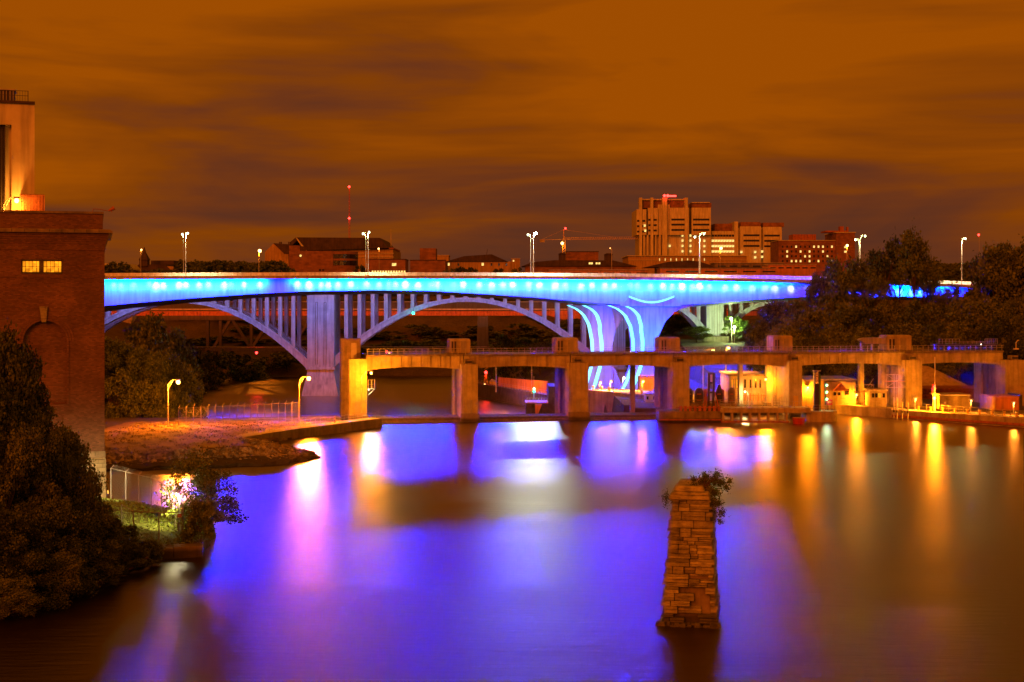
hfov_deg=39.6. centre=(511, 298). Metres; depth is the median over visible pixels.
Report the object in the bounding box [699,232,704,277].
street lamp
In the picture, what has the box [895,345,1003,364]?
walkway span
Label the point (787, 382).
gate pier
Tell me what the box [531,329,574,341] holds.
broadleaf tree
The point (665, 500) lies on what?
pier tuft
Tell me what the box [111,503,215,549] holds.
ground lawn
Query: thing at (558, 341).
slot windows
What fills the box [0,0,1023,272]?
sky
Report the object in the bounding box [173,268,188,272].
broadleaf tree
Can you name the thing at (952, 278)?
broadleaf tree
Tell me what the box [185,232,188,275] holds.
street lamp
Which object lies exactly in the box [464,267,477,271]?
broadleaf tree
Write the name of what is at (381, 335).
broadleaf tree
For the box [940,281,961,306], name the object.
broadleaf tree
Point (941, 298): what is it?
broadleaf tree
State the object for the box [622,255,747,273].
podium
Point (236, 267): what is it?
broadleaf tree
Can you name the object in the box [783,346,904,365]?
walkway span
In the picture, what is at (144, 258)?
spired house
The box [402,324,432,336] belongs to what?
broadleaf tree
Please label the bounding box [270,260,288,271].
broadleaf tree
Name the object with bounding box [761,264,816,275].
building
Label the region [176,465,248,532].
shrub
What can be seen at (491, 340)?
broadleaf tree
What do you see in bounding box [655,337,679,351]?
gate tower
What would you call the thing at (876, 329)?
broadleaf tree
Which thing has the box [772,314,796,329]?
broadleaf tree
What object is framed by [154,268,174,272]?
broadleaf tree
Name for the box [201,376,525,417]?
tailwater
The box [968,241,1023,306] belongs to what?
broadleaf tree
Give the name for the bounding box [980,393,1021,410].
storage container
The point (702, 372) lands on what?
street lamp
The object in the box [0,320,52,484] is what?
bushy tree
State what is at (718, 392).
domed bulkhead
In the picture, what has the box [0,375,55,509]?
bushy tree
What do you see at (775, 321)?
broadleaf tree
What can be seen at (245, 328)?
broadleaf tree
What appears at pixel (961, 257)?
street lamp
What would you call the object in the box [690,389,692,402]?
domed bulkhead
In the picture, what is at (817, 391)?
gauge tower
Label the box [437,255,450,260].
cream building
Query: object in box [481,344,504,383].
broadleaf tree
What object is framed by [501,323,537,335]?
broadleaf tree
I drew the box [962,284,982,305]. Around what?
broadleaf tree
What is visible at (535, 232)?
street lamp
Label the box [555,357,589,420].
gate pier
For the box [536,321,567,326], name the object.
broadleaf tree
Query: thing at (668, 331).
broadleaf tree
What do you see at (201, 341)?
broadleaf tree
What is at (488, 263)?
hipped roof building
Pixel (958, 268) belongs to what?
broadleaf tree
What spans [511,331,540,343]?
broadleaf tree
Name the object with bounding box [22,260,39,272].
window
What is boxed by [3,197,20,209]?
roof lamp
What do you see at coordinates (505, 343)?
broadleaf tree
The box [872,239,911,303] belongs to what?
broadleaf tree
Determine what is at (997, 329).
broadleaf tree
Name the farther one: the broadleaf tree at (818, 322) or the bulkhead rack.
the broadleaf tree at (818, 322)
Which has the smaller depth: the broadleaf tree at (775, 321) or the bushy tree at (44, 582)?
the bushy tree at (44, 582)
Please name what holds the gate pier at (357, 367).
in the river water
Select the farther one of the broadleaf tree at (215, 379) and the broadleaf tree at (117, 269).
the broadleaf tree at (117, 269)
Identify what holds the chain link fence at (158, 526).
on the landing slab
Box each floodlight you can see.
[172,490,181,531]
[764,377,772,405]
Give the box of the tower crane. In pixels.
[540,227,634,252]
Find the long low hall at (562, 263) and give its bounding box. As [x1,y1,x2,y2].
[522,253,635,272]
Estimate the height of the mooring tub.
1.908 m
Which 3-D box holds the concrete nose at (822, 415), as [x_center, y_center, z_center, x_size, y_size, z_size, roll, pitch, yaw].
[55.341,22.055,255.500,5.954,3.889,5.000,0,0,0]
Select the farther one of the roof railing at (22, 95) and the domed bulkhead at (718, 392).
the domed bulkhead at (718, 392)
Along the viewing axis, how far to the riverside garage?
575.00 m
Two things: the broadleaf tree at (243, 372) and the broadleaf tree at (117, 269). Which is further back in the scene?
the broadleaf tree at (117, 269)
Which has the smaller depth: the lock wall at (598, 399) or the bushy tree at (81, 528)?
the bushy tree at (81, 528)
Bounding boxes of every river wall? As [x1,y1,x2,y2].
[836,404,900,417]
[891,409,1023,427]
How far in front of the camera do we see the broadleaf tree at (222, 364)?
499.53 m
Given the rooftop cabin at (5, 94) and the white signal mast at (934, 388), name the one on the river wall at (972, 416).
the white signal mast at (934, 388)
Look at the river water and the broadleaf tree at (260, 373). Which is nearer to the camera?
the river water
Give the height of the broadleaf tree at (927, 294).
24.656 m
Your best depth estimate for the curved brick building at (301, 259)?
780.00 m
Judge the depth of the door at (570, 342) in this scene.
264.76 m
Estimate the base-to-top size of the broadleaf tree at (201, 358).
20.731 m
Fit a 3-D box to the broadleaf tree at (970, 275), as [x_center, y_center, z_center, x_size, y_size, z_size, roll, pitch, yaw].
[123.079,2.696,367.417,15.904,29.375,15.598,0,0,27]
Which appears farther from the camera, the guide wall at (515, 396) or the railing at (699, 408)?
the guide wall at (515, 396)
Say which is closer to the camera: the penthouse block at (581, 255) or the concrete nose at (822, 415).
the concrete nose at (822, 415)
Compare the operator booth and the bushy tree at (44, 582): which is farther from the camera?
the operator booth
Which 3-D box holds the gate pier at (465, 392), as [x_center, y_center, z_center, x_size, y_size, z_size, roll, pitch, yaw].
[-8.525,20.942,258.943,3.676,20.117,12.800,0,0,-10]
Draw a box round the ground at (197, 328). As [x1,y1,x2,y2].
[105,294,1023,471]
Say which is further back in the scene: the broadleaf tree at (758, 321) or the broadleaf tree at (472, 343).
the broadleaf tree at (472, 343)
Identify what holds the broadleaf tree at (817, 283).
on the ground at (197, 328)
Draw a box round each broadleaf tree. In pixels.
[105,336,134,404]
[105,342,148,417]
[105,368,144,418]
[107,261,131,271]
[110,263,141,272]
[110,346,172,417]
[113,378,164,417]
[122,318,164,347]
[131,308,175,358]
[144,381,183,417]
[150,346,196,412]
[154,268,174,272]
[162,325,198,372]
[169,389,197,417]
[172,362,207,417]
[173,259,198,272]
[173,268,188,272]
[181,341,208,386]
[185,338,199,342]
[186,259,212,272]
[190,372,204,411]
[191,337,223,346]
[198,348,218,385]
[198,370,223,389]
[204,261,227,272]
[205,259,228,272]
[205,260,230,271]
[206,356,228,384]
[212,336,239,339]
[214,349,252,381]
[226,262,245,272]
[227,325,260,333]
[228,338,265,342]
[230,261,253,272]
[231,354,258,380]
[240,262,265,272]
[245,356,269,378]
[249,339,273,343]
[250,263,282,271]
[253,353,290,373]
[260,260,274,271]
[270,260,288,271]
[270,261,284,270]
[270,351,300,370]
[282,267,294,271]
[283,325,306,335]
[340,328,368,334]
[342,331,378,336]
[353,264,366,271]
[361,344,394,352]
[373,331,408,340]
[378,339,412,352]
[388,339,421,352]
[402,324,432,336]
[412,326,448,336]
[417,338,442,350]
[423,331,463,340]
[433,341,446,351]
[451,266,464,271]
[460,329,507,338]
[462,325,493,337]
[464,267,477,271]
[470,340,476,347]
[474,338,496,349]
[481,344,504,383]
[491,333,519,378]
[492,268,503,272]
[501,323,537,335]
[510,346,535,378]
[511,267,522,272]
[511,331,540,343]
[512,336,538,348]
[527,341,551,375]
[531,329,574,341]
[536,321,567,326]
[537,338,551,349]
[560,318,577,333]
[562,324,587,337]
[573,319,586,333]
[659,323,681,336]
[662,314,690,335]
[676,325,715,342]
[719,315,748,342]
[733,326,750,341]
[738,321,771,370]
[744,318,767,349]
[746,339,766,373]
[754,327,806,367]
[757,317,793,344]
[758,298,782,322]
[769,299,789,317]
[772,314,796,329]
[775,321,811,375]
[780,297,812,318]
[793,325,828,375]
[795,301,837,369]
[803,271,827,320]
[807,333,841,375]
[815,319,846,375]
[816,253,846,301]
[817,266,863,307]
[826,302,859,376]
[828,255,883,306]
[831,330,853,375]
[834,324,875,380]
[841,300,870,330]
[846,318,889,387]
[852,307,889,375]
[853,263,880,308]
[858,273,898,318]
[860,246,881,298]
[868,233,904,304]
[868,326,896,374]
[870,298,900,326]
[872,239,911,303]
[888,300,928,326]
[891,321,929,348]
[892,226,947,301]
[903,320,938,370]
[909,246,935,305]
[916,275,936,305]
[919,320,962,371]
[930,281,951,308]
[932,309,954,376]
[937,318,975,380]
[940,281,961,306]
[940,291,979,380]
[942,263,958,280]
[942,263,962,280]
[947,262,967,281]
[947,264,964,273]
[950,295,1018,354]
[954,261,968,279]
[960,253,1008,303]
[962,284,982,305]
[962,326,973,384]
[967,312,1023,367]
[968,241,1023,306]
[972,312,1012,366]
[983,240,1023,296]
[997,234,1023,301]
[1004,320,1023,359]
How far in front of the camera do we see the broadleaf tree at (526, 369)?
453.00 m
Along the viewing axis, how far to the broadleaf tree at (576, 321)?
613.16 m
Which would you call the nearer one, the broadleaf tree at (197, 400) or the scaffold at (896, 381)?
the scaffold at (896, 381)
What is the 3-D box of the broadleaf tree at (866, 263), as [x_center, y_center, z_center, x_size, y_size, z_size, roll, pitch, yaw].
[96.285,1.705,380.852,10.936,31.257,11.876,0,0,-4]
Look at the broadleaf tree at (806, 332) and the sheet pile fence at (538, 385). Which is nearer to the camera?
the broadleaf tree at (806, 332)
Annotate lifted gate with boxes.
[857,337,885,349]
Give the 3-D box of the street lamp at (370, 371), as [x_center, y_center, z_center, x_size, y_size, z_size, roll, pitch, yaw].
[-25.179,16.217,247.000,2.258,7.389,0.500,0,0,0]
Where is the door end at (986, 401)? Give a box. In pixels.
[980,394,994,409]
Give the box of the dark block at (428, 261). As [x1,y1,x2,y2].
[410,248,447,271]
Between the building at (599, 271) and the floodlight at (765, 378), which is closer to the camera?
the floodlight at (765, 378)
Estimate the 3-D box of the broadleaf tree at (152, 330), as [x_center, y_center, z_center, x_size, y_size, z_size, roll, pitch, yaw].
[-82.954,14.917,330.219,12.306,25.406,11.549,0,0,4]
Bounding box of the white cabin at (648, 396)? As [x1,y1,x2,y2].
[643,389,653,401]
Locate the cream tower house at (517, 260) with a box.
[511,258,520,272]
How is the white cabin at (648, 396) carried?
on the ground at (197, 328)
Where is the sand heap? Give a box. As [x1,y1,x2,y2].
[922,366,965,384]
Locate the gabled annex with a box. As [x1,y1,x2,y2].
[265,242,294,271]
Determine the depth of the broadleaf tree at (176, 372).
268.97 m
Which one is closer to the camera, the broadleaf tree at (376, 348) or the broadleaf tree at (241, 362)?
the broadleaf tree at (241, 362)
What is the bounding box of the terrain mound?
[105,421,317,451]
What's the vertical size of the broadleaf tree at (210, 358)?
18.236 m
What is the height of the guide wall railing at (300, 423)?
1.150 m
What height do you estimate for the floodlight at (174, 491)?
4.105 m
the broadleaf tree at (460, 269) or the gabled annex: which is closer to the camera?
the broadleaf tree at (460, 269)
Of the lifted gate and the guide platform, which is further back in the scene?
the lifted gate
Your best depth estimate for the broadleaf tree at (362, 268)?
688.27 m
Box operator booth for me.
[864,388,887,406]
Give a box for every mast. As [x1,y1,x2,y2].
[612,366,613,393]
[824,382,827,404]
[932,357,935,410]
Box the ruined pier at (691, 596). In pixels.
[655,478,720,628]
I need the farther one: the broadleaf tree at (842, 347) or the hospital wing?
the hospital wing
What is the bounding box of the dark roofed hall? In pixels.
[644,260,761,273]
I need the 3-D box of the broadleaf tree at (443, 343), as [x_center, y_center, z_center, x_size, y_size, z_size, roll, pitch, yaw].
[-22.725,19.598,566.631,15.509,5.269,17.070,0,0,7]
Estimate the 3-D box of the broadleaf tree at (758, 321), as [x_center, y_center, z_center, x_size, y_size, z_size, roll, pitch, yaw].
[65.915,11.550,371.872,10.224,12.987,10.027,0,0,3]
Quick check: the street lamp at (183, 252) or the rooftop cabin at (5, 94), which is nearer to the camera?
the rooftop cabin at (5, 94)
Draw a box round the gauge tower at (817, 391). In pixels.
[812,370,820,410]
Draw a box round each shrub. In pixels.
[121,524,141,542]
[155,445,220,528]
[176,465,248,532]
[177,499,230,542]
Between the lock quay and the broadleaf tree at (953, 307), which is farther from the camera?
the broadleaf tree at (953, 307)
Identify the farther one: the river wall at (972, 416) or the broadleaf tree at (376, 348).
the broadleaf tree at (376, 348)
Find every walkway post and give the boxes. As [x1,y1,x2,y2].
[630,365,634,411]
[737,364,743,405]
[764,365,770,405]
[856,363,864,404]
[879,364,884,388]
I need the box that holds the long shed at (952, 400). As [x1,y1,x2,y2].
[930,392,970,409]
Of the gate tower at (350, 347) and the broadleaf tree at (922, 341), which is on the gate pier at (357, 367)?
the gate tower at (350, 347)
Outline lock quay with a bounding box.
[174,415,340,420]
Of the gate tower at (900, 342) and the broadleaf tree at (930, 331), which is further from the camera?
the broadleaf tree at (930, 331)
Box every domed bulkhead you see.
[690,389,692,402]
[694,388,702,402]
[703,389,706,402]
[715,384,722,402]
[728,387,734,402]
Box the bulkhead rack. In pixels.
[690,402,736,406]
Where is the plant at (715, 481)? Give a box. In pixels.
[686,468,732,524]
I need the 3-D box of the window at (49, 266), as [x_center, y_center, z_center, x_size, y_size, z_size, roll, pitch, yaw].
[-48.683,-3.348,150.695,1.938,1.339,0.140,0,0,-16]
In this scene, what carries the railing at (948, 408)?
on the river wall at (972, 416)
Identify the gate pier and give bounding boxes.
[348,358,367,419]
[452,359,479,421]
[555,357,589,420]
[654,357,689,408]
[771,355,801,416]
[878,355,924,407]
[974,355,1023,405]
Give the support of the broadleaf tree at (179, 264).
on the ground at (197, 328)
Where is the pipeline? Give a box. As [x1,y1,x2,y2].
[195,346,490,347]
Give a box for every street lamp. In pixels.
[167,379,180,425]
[181,233,183,272]
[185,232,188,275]
[298,375,310,421]
[361,370,372,412]
[527,233,530,272]
[531,351,535,393]
[533,231,536,275]
[694,235,700,273]
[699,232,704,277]
[702,348,713,389]
[859,234,865,266]
[961,237,966,283]
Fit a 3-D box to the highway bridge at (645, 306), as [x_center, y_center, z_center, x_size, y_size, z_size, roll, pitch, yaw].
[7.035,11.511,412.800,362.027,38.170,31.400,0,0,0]
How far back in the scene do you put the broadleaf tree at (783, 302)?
382.71 m
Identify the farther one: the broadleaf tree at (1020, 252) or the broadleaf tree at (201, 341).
the broadleaf tree at (201, 341)
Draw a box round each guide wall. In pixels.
[238,418,381,440]
[478,383,546,406]
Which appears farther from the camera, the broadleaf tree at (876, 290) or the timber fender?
the broadleaf tree at (876, 290)
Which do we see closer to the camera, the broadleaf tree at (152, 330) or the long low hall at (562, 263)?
the broadleaf tree at (152, 330)
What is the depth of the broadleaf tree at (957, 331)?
321.72 m
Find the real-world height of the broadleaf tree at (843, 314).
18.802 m
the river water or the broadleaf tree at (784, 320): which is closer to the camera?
the river water
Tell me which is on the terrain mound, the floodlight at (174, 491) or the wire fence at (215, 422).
the wire fence at (215, 422)
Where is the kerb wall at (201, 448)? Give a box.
[112,445,253,451]
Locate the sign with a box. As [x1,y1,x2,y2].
[826,399,831,409]
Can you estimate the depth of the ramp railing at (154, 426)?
221.59 m
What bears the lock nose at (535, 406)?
on the ground at (197, 328)
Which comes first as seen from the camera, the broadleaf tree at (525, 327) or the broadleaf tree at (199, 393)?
the broadleaf tree at (199, 393)
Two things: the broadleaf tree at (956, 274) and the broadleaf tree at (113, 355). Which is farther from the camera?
the broadleaf tree at (956, 274)
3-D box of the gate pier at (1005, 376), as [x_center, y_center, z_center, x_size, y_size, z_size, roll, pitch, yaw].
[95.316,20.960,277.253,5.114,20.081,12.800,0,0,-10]
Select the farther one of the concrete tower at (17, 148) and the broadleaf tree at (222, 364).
the broadleaf tree at (222, 364)
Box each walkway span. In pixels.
[362,348,462,370]
[460,348,569,368]
[564,347,672,367]
[670,346,789,366]
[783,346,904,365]
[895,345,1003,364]
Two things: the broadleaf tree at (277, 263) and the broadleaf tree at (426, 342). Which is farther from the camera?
the broadleaf tree at (277, 263)
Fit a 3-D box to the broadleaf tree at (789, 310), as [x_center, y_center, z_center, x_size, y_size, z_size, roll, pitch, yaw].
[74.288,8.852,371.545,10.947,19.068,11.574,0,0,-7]
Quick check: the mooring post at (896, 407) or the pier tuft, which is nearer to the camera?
the pier tuft
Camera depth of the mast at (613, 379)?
295.93 m
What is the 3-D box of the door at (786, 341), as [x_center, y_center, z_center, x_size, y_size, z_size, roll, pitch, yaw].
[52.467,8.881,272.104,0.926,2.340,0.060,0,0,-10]
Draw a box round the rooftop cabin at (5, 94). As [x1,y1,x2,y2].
[0,89,15,100]
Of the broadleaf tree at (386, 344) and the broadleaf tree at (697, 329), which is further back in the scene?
the broadleaf tree at (386, 344)
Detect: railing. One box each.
[0,90,24,100]
[133,420,178,429]
[256,411,376,432]
[588,384,650,391]
[676,406,720,410]
[743,393,765,400]
[841,398,882,406]
[920,404,1020,416]
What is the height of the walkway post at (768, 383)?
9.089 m
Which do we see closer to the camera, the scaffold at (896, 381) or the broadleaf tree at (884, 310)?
the scaffold at (896, 381)
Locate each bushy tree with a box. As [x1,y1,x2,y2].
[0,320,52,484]
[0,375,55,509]
[0,427,66,542]
[0,508,54,611]
[0,549,72,610]
[0,576,43,618]
[9,494,109,597]
[11,401,93,527]
[13,423,109,539]
[29,537,91,601]
[53,499,128,573]
[75,551,126,585]
[103,512,131,575]
[117,537,149,574]
[125,538,165,566]
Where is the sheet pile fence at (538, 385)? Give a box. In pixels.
[498,377,547,392]
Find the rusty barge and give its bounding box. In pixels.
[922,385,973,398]
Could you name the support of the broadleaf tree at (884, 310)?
on the ground at (197, 328)
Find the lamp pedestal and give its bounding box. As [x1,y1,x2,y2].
[931,393,939,408]
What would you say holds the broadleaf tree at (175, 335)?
on the ground at (197, 328)
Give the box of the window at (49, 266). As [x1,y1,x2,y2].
[43,260,61,272]
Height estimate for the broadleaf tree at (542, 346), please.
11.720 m
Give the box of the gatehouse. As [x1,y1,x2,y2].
[802,376,856,409]
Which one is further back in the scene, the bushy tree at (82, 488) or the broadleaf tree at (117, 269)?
the broadleaf tree at (117, 269)
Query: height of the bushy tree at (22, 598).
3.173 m
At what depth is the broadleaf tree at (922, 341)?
326.42 m
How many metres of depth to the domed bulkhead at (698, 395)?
262.00 m
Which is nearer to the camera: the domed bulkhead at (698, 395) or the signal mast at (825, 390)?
the signal mast at (825, 390)
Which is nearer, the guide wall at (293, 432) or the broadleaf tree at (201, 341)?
the guide wall at (293, 432)
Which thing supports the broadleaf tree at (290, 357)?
on the ground at (197, 328)
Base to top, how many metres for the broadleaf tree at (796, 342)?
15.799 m
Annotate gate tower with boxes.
[340,338,360,420]
[447,338,469,352]
[552,337,577,351]
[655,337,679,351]
[767,335,792,350]
[879,335,910,349]
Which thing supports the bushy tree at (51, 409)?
on the ground at (197, 328)
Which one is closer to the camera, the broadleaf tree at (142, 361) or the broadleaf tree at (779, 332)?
the broadleaf tree at (142, 361)
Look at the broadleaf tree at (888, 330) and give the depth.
330.65 m
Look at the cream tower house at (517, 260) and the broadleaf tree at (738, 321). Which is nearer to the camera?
the broadleaf tree at (738, 321)
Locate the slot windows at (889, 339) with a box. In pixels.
[889,339,894,348]
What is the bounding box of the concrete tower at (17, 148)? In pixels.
[0,100,44,210]
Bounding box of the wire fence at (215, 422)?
[178,401,298,425]
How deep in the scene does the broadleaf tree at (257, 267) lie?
674.69 m
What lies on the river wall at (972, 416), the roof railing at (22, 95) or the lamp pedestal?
the lamp pedestal
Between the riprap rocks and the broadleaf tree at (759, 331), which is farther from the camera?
the broadleaf tree at (759, 331)
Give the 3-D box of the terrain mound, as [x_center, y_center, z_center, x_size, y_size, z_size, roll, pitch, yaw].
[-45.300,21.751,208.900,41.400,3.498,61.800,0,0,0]
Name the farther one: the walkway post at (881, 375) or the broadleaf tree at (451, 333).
the broadleaf tree at (451, 333)
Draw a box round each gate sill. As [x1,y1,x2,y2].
[368,415,459,422]
[479,413,567,421]
[590,412,655,419]
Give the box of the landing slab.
[147,539,203,558]
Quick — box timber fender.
[892,415,1023,425]
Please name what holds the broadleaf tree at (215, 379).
on the ground at (197, 328)
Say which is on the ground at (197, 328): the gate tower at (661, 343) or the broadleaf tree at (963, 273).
the broadleaf tree at (963, 273)
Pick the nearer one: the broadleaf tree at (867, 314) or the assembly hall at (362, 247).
the broadleaf tree at (867, 314)
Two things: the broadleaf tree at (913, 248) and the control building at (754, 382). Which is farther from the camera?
the broadleaf tree at (913, 248)
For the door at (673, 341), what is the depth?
268.21 m
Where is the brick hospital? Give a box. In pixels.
[770,226,855,276]
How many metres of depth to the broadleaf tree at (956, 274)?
757.41 m
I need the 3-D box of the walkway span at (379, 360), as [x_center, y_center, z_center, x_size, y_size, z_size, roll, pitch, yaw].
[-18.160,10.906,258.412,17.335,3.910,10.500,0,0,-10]
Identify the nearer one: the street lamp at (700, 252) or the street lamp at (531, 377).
the street lamp at (531, 377)
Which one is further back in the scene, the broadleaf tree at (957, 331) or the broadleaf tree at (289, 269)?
the broadleaf tree at (289, 269)
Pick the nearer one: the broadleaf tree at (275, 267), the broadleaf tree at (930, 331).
the broadleaf tree at (930, 331)
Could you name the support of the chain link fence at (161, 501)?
on the ground lawn at (166, 533)
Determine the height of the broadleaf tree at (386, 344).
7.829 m
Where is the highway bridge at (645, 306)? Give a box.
[105,272,983,389]
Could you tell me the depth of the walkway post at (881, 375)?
276.64 m
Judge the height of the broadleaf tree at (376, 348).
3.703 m
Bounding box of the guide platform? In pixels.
[656,401,810,421]
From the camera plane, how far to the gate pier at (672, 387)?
260.46 m
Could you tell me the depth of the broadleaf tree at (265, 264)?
678.55 m
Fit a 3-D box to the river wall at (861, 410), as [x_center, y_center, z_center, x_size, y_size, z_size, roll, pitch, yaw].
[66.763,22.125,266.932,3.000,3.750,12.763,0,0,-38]
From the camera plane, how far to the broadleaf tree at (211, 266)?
684.21 m
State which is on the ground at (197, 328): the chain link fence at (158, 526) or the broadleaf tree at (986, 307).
the broadleaf tree at (986, 307)
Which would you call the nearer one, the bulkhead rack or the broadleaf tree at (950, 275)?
the bulkhead rack
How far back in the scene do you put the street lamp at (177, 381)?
226.94 m
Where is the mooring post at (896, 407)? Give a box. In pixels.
[896,397,897,418]
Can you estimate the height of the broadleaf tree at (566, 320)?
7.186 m
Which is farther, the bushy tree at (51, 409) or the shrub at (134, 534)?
the shrub at (134, 534)
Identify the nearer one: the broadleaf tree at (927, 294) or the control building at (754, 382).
the control building at (754, 382)
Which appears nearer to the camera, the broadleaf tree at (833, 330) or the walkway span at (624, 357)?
the walkway span at (624, 357)
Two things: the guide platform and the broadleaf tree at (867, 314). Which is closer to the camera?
the guide platform
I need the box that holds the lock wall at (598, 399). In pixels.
[588,388,693,412]
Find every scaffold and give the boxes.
[852,378,873,405]
[884,370,904,396]
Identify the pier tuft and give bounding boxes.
[661,488,672,508]
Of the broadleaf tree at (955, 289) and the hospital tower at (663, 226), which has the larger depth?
the hospital tower at (663, 226)
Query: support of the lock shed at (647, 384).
on the ground at (197, 328)
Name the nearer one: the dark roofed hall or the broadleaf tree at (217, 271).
the broadleaf tree at (217, 271)
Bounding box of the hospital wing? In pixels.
[711,222,783,262]
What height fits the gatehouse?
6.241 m
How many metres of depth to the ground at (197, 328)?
551.09 m
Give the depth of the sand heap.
308.16 m
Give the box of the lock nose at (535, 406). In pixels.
[525,383,554,413]
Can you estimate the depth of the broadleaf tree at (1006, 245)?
369.02 m
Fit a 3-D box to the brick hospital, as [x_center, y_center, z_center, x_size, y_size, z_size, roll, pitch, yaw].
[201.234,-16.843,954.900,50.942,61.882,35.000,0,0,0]
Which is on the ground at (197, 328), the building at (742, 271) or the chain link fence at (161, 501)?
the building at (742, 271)
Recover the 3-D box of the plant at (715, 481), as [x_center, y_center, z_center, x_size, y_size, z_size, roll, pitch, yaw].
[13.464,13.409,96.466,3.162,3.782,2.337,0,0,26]
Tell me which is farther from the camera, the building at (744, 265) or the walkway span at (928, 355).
the building at (744, 265)
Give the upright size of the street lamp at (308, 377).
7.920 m
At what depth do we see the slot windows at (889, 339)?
275.78 m
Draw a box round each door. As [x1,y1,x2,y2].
[351,343,356,357]
[355,401,360,413]
[461,340,465,352]
[467,400,471,412]
[568,340,573,351]
[576,399,580,410]
[671,339,675,351]
[678,397,683,408]
[784,339,788,350]
[793,396,797,405]
[900,338,905,349]
[911,394,915,406]
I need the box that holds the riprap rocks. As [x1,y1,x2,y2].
[105,438,317,470]
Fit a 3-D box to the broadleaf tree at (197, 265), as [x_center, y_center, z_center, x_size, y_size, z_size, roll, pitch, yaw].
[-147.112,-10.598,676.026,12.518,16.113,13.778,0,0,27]
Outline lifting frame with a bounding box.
[701,373,718,410]
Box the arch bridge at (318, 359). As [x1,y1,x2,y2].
[105,294,793,395]
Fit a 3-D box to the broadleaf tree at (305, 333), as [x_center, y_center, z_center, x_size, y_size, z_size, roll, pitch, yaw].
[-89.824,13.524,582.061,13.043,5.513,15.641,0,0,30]
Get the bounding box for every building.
[0,210,112,500]
[105,263,139,270]
[289,246,357,271]
[367,259,408,271]
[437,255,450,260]
[447,249,515,272]
[548,270,647,319]
[657,268,775,275]
[710,263,783,267]
[719,371,764,403]
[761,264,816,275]
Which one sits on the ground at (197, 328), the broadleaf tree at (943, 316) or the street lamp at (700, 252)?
the broadleaf tree at (943, 316)
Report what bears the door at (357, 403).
in the gate pier at (357, 367)
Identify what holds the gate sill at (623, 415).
in the river water
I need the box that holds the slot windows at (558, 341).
[558,341,562,350]
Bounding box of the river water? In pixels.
[0,414,1023,681]
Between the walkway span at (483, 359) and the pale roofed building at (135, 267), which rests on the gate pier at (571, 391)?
the walkway span at (483, 359)
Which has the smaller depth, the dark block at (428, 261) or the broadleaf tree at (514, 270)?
the broadleaf tree at (514, 270)
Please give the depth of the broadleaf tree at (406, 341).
557.57 m
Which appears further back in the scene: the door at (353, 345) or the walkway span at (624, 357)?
the walkway span at (624, 357)
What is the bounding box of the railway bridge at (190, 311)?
[111,301,757,379]
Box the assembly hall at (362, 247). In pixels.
[291,237,400,271]
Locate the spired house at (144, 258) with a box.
[137,247,178,270]
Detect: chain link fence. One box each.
[110,465,184,532]
[121,504,183,540]
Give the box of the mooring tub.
[792,414,804,423]
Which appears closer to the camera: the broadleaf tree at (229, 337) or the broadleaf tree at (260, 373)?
the broadleaf tree at (260, 373)
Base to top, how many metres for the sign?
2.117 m
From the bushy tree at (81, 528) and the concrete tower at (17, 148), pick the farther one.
the concrete tower at (17, 148)
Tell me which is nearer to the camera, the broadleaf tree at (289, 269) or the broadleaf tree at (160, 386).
the broadleaf tree at (160, 386)
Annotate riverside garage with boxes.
[123,316,136,323]
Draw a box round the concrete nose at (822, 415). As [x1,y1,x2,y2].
[801,409,836,421]
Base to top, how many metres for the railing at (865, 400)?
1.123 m
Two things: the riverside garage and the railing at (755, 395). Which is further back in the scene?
the riverside garage
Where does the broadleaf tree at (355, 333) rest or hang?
on the ground at (197, 328)
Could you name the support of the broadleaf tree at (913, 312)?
on the ground at (197, 328)
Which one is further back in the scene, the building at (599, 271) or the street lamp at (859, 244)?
the building at (599, 271)
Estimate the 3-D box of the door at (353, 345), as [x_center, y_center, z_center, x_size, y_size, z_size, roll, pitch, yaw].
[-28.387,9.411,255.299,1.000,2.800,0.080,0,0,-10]
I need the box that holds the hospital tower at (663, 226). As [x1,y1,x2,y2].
[632,194,710,254]
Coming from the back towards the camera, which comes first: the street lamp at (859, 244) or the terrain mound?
the street lamp at (859, 244)
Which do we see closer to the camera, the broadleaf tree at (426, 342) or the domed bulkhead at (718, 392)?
the domed bulkhead at (718, 392)
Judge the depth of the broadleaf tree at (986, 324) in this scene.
325.14 m
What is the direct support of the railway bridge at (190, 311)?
on the ground at (197, 328)
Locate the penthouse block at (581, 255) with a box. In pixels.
[565,251,598,259]
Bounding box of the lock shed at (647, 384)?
[638,375,653,390]
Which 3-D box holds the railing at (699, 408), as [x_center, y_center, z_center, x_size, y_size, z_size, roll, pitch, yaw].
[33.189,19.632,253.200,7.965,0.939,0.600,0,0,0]
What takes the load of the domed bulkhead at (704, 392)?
on the bulkhead rack
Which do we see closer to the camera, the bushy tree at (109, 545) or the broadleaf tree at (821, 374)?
the bushy tree at (109, 545)
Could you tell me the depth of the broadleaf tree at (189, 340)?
563.62 m
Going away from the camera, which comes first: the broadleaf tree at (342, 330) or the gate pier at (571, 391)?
the gate pier at (571, 391)

